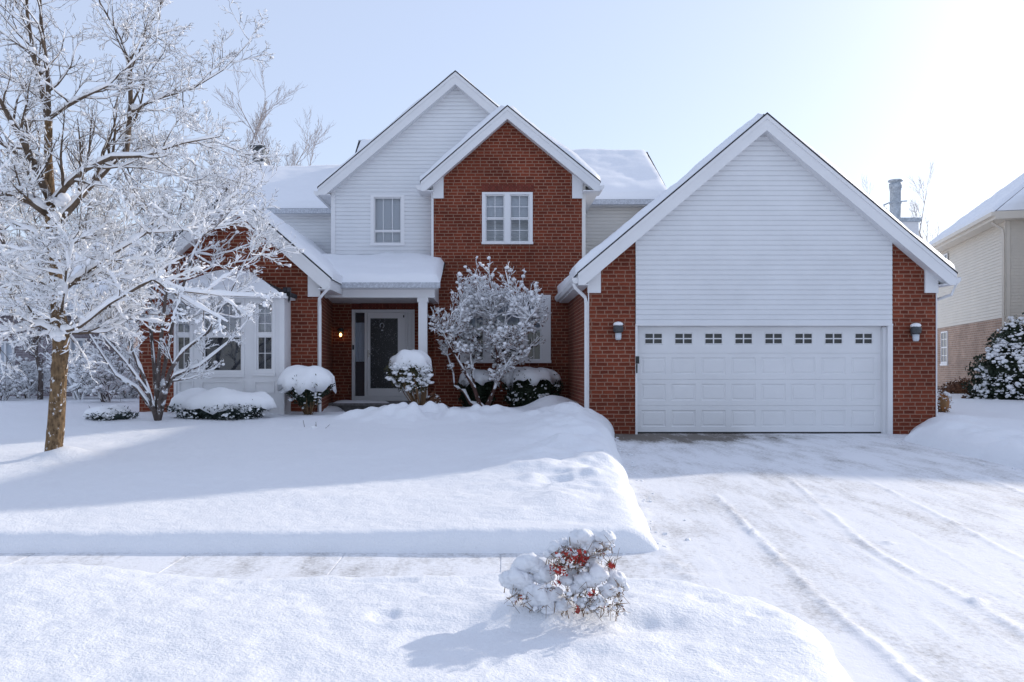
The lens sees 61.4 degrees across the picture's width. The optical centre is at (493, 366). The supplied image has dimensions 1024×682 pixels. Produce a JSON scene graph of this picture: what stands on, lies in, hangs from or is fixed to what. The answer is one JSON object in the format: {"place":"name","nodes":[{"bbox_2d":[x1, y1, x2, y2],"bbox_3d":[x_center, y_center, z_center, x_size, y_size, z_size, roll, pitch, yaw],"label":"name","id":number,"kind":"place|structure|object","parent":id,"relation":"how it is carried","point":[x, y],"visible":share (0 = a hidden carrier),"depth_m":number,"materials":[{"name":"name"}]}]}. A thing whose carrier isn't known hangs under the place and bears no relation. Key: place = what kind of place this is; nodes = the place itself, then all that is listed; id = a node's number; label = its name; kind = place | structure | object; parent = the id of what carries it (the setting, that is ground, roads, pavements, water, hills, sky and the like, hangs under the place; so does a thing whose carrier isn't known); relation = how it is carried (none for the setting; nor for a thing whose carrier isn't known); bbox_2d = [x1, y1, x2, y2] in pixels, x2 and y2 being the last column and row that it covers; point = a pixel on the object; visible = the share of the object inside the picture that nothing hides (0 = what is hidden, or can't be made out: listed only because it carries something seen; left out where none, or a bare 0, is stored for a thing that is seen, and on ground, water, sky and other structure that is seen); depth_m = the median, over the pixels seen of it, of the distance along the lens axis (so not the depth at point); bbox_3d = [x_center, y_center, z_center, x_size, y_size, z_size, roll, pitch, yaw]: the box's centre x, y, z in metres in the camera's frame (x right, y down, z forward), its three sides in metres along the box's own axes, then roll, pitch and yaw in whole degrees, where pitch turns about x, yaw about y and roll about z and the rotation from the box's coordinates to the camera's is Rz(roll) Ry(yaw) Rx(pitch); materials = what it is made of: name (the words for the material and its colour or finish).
{"place":"outdoors","nodes":[
{"label":"outdoors","id":0,"kind":"place"},
{"bbox_2d":[0,394,658,553],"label":"lawn snow","id":1,"kind":"structure","parent":0,"point":[539,475],"depth_m":9.65,"materials":[{"name":"white snow"}]},
{"bbox_2d":[0,358,33,399],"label":"frosted bush","id":2,"kind":"object","parent":1,"relation":"on","point":[12,388],"visible":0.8,"depth_m":23.93,"materials":[{"name":"white plant"}]},
{"bbox_2d":[0,109,42,263],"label":"frosted tree","id":3,"kind":"object","parent":1,"relation":"on","point":[3,237],"visible":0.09,"depth_m":29.99,"materials":[{"name":"white plant"}]},
{"bbox_2d":[0,353,50,398],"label":"frosted bush","id":4,"kind":"object","parent":1,"relation":"on","point":[29,368],"visible":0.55,"depth_m":25.08,"materials":[{"name":"white plant"}]},
{"bbox_2d":[10,227,72,399],"bbox_3d":[-12.928,-1.479,24.590,1.758,5.043,1.392,0,0,4],"label":"frosted tree","id":5,"kind":"object","parent":1,"relation":"on","point":[35,354],"visible":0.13,"depth_m":24.45,"materials":[{"name":"white plant"}]},
{"bbox_2d":[30,129,114,241],"bbox_3d":[-16.220,-4.250,33.823,3.692,10.591,2.922,0,0,-4],"label":"frosted tree","id":6,"kind":"object","parent":1,"relation":"on","point":[71,165],"visible":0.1,"depth_m":34.09,"materials":[{"name":"white plant"}]},
{"bbox_2d":[39,348,120,399],"bbox_3d":[-11.731,0.242,24.447,1.885,1.566,2.289,0,0,0],"label":"frosted bush","id":7,"kind":"object","parent":1,"relation":"on","point":[76,394],"visible":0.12,"depth_m":24.33,"materials":[{"name":"white plant"}]},
{"bbox_2d":[46,339,138,401],"bbox_3d":[-10.122,0.136,22.588,2.073,1.723,2.518,0,0,37],"label":"frosted bush","id":8,"kind":"object","parent":1,"relation":"on","point":[100,376],"visible":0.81,"depth_m":22.23,"materials":[{"name":"white plant"}]},
{"bbox_2d":[75,342,138,397],"bbox_3d":[-10.896,0.151,25.405,2.861,1.958,2.356,0,0,-16],"label":"frosted bush","id":9,"kind":"object","parent":1,"relation":"on","point":[131,392],"visible":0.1,"depth_m":25.28,"materials":[{"name":"white plant"}]},
{"bbox_2d":[83,404,138,420],"bbox_3d":[-7.227,0.911,16.313,1.020,0.383,0.956,0,0,0],"label":"creeping juniper","id":10,"kind":"object","parent":1,"relation":"on","point":[110,412],"visible":0.93,"depth_m":16.08,"materials":[{"name":"green"}]},
{"bbox_2d":[0,0,282,451],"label":"snowy tree","id":11,"kind":"object","parent":1,"relation":"on","point":[58,328],"visible":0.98,"depth_m":11.29,"materials":[{"name":"white snow"}]},
{"bbox_2d":[107,118,179,329],"bbox_3d":[-11.675,-3.746,29.145,2.644,9.582,3.340,0,0,-29],"label":"frosted tree","id":12,"kind":"object","parent":1,"relation":"on","point":[124,186],"visible":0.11,"depth_m":28.72,"materials":[{"name":"white plant"}]},
{"bbox_2d":[68,72,304,420],"bbox_3d":[-5.753,-2.237,15.997,4.106,6.564,3.516,0,0,-28],"label":"crabapple tree","id":13,"kind":"object","parent":1,"relation":"on","point":[162,384],"visible":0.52,"depth_m":15.79,"materials":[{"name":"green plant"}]},
{"bbox_2d":[164,141,221,240],"bbox_3d":[-11.673,-4.099,33.829,2.839,10.288,3.586,0,0,-37],"label":"frosted tree","id":14,"kind":"object","parent":1,"relation":"on","point":[208,161],"visible":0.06,"depth_m":34.22,"materials":[{"name":"white plant"}]},
{"bbox_2d":[167,387,276,420],"bbox_3d":[-5.316,0.779,16.840,2.180,0.757,1.383,0,0,0],"label":"hedge","id":15,"kind":"object","parent":1,"relation":"on","point":[220,403],"visible":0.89,"depth_m":16.47,"materials":[{"name":"white"}]},
{"bbox_2d":[214,56,282,165],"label":"bare tree","id":16,"kind":"object","parent":1,"relation":"on","point":[263,131],"visible":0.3,"depth_m":48.03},
{"bbox_2d":[195,58,303,177],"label":"bare tree","id":17,"kind":"object","parent":1,"relation":"on","point":[260,120],"visible":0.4,"depth_m":46.25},
{"bbox_2d":[276,365,336,414],"bbox_3d":[-3.781,0.476,17.504,1.146,1.010,1.018,0,0,0],"label":"round shrub","id":18,"kind":"object","parent":1,"relation":"on","point":[306,386],"visible":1,"depth_m":17.22,"materials":[{"name":"white plant"}]},
{"bbox_2d":[291,118,321,165],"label":"bare tree","id":19,"kind":"object","parent":1,"relation":"on","point":[311,156],"visible":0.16,"depth_m":48.81,"materials":[{"name":"grey plant"}]},
{"bbox_2d":[279,107,335,165],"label":"bare tree","id":20,"kind":"object","parent":1,"relation":"on","point":[323,135],"visible":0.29,"depth_m":52.17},
{"bbox_2d":[384,349,433,404],"bbox_3d":[-1.855,0.317,18.896,1.139,1.370,1.026,0,0,0],"label":"round shrub","id":21,"kind":"object","parent":1,"relation":"on","point":[412,370],"visible":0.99,"depth_m":18.63,"materials":[{"name":"white plant"}]},
{"bbox_2d":[425,392,440,403],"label":"shrub","id":22,"kind":"object","parent":1,"relation":"on","point":[433,397],"visible":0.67,"depth_m":18.93,"materials":[{"name":"brown plant"}]},
{"bbox_2d":[456,369,499,406],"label":"snow-covered shrub","id":23,"kind":"object","parent":1,"relation":"on","point":[484,384],"depth_m":20.48,"materials":[{"name":"green plant"}]},
{"bbox_2d":[428,256,551,405],"bbox_3d":[-0.124,-0.718,20.017,2.805,3.622,2.139,0,0,18],"label":"ornamental tree","id":24,"kind":"object","parent":1,"relation":"on","point":[480,300],"visible":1,"depth_m":19.72,"materials":[{"name":"white plant"}]},
{"bbox_2d":[500,367,563,406],"bbox_3d":[0.938,0.618,20.729,1.551,1.224,1.044,0,0,0],"label":"snow-covered shrub","id":25,"kind":"object","parent":1,"relation":"on","point":[526,385],"depth_m":20.47,"materials":[{"name":"white"}]},
{"bbox_2d":[0,553,667,578],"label":"sidewalk","id":26,"kind":"structure","parent":0,"point":[273,565],"depth_m":6.82,"materials":[{"name":"white snow"}]},
{"bbox_2d":[5,437,1015,556],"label":"snow crumbs","id":27,"kind":"object","parent":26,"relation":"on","point":[664,533],"visible":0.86,"depth_m":10.06,"materials":[{"name":"white snow"}]},
{"bbox_2d":[0,0,1023,242],"label":"sky","id":28,"kind":"structure","parent":0,"point":[882,89],"materials":[{"name":"blue"}]},
{"bbox_2d":[614,433,1023,681],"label":"driveway","id":29,"kind":"structure","parent":0,"point":[874,557],"depth_m":7.75,"materials":[{"name":"white snow"}]},
{"bbox_2d":[904,390,1023,469],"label":"side yard snow","id":30,"kind":"structure","parent":0,"point":[991,430],"depth_m":15.10,"materials":[{"name":"white snow"}]},
{"bbox_2d":[909,160,942,241],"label":"bare tree","id":31,"kind":"object","parent":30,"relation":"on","point":[911,205],"visible":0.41,"depth_m":51.70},
{"bbox_2d":[937,390,953,412],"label":"orange leaved bush","id":32,"kind":"object","parent":30,"relation":"on","point":[943,402],"visible":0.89,"depth_m":19.41,"materials":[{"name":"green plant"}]},
{"bbox_2d":[937,376,973,393],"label":"brown hedge","id":33,"kind":"object","parent":30,"relation":"on","point":[953,388],"visible":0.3,"depth_m":29.81,"materials":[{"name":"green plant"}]},
{"bbox_2d":[960,389,980,398],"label":"snowy bush","id":34,"kind":"object","parent":30,"relation":"on","point":[967,395],"visible":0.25,"depth_m":25.39,"materials":[{"name":"brown plant"}]},
{"bbox_2d":[961,312,1023,399],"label":"evergreen shrub","id":35,"kind":"object","parent":30,"relation":"on","point":[1000,370],"visible":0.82,"depth_m":24.60,"materials":[{"name":"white plant"}]},
{"bbox_3d":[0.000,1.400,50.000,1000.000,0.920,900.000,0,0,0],"label":"ground","id":36,"kind":"structure","parent":0,"visible":0},
{"bbox_2d":[0,241,156,395],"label":"house","id":37,"kind":"structure","parent":36,"relation":"on","point":[6,349],"depth_m":27.00,"materials":[{"name":"brick"}]},
{"bbox_2d":[0,341,14,372],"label":"window","id":38,"kind":"structure","parent":37,"relation":"in","point":[6,348],"depth_m":27.05,"materials":[{"name":"grey glass"}]},
{"bbox_2d":[69,338,84,368],"bbox_3d":[-13.040,-0.313,27.035,0.502,1.128,0.130,0,0,0],"label":"window","id":39,"kind":"structure","parent":37,"relation":"in","point":[80,340],"depth_m":26.99,"materials":[{"name":"grey glass"}]},
{"bbox_2d":[0,563,852,681],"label":"verge snow","id":40,"kind":"structure","parent":36,"relation":"on","point":[65,622],"depth_m":4.75,"materials":[{"name":"white snow"}]},
{"bbox_2d":[498,528,629,620],"bbox_3d":[0.408,1.208,4.935,0.761,0.525,0.383,0,0,0],"label":"red leaved shrub","id":41,"kind":"object","parent":40,"relation":"on","point":[518,579],"visible":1,"depth_m":4.92,"materials":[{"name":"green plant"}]},
{"bbox_2d":[126,70,960,433],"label":"house","id":42,"kind":"structure","parent":36,"relation":"on","point":[764,274],"depth_m":17.59,"materials":[{"name":"white plastic"}]},
{"bbox_2d":[174,298,290,414],"bbox_3d":[-5.405,-0.123,18.235,2.269,2.727,1.330,0,0,0],"label":"bay window","id":43,"kind":"structure","parent":42,"relation":"in","point":[258,364],"depth_m":17.62,"materials":[{"name":"paint"}]},
{"bbox_2d":[367,313,404,395],"bbox_3d":[-2.733,-0.306,21.972,0.961,2.122,0.116,0,0,0],"label":"front door","id":44,"kind":"structure","parent":42,"relation":"in","point":[385,331],"depth_m":22.01,"materials":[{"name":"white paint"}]},
{"bbox_2d":[370,195,404,245],"bbox_3d":[-2.699,-3.729,22.061,0.892,1.294,0.222,0,0,0],"label":"window","id":45,"kind":"structure","parent":42,"relation":"in","point":[387,212],"depth_m":22.15,"materials":[{"name":"white paint"}]},
{"bbox_2d":[460,295,550,362],"bbox_3d":[0.300,-0.932,21.850,2.663,2.097,0.800,0,0,0],"label":"window","id":46,"kind":"structure","parent":42,"relation":"in","point":[541,353],"depth_m":21.53,"materials":[{"name":"white paint"}]},
{"bbox_2d":[481,192,532,243],"bbox_3d":[0.349,-3.694,21.561,1.289,1.298,0.222,0,0,0],"label":"window","id":47,"kind":"structure","parent":42,"relation":"in","point":[505,206],"depth_m":21.53,"materials":[{"name":"white paint"}]},
{"bbox_2d":[636,327,880,433],"bbox_3d":[5.264,0.275,17.075,4.920,2.129,0.250,0,0,0],"label":"garage door","id":48,"kind":"structure","parent":42,"relation":"in","point":[693,380],"depth_m":17.16,"materials":[{"name":"paint"}]},
{"bbox_2d":[929,173,1023,388],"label":"house","id":49,"kind":"structure","parent":36,"relation":"on","point":[980,247],"depth_m":29.61,"materials":[{"name":"beige"}]},
{"bbox_2d":[940,331,947,365],"bbox_3d":[17.767,-0.705,33.951,0.059,1.350,1.050,0,0,14],"label":"window","id":50,"kind":"structure","parent":49,"relation":"in","point":[944,335],"depth_m":33.93,"materials":[{"name":"white glass"}]}
]}

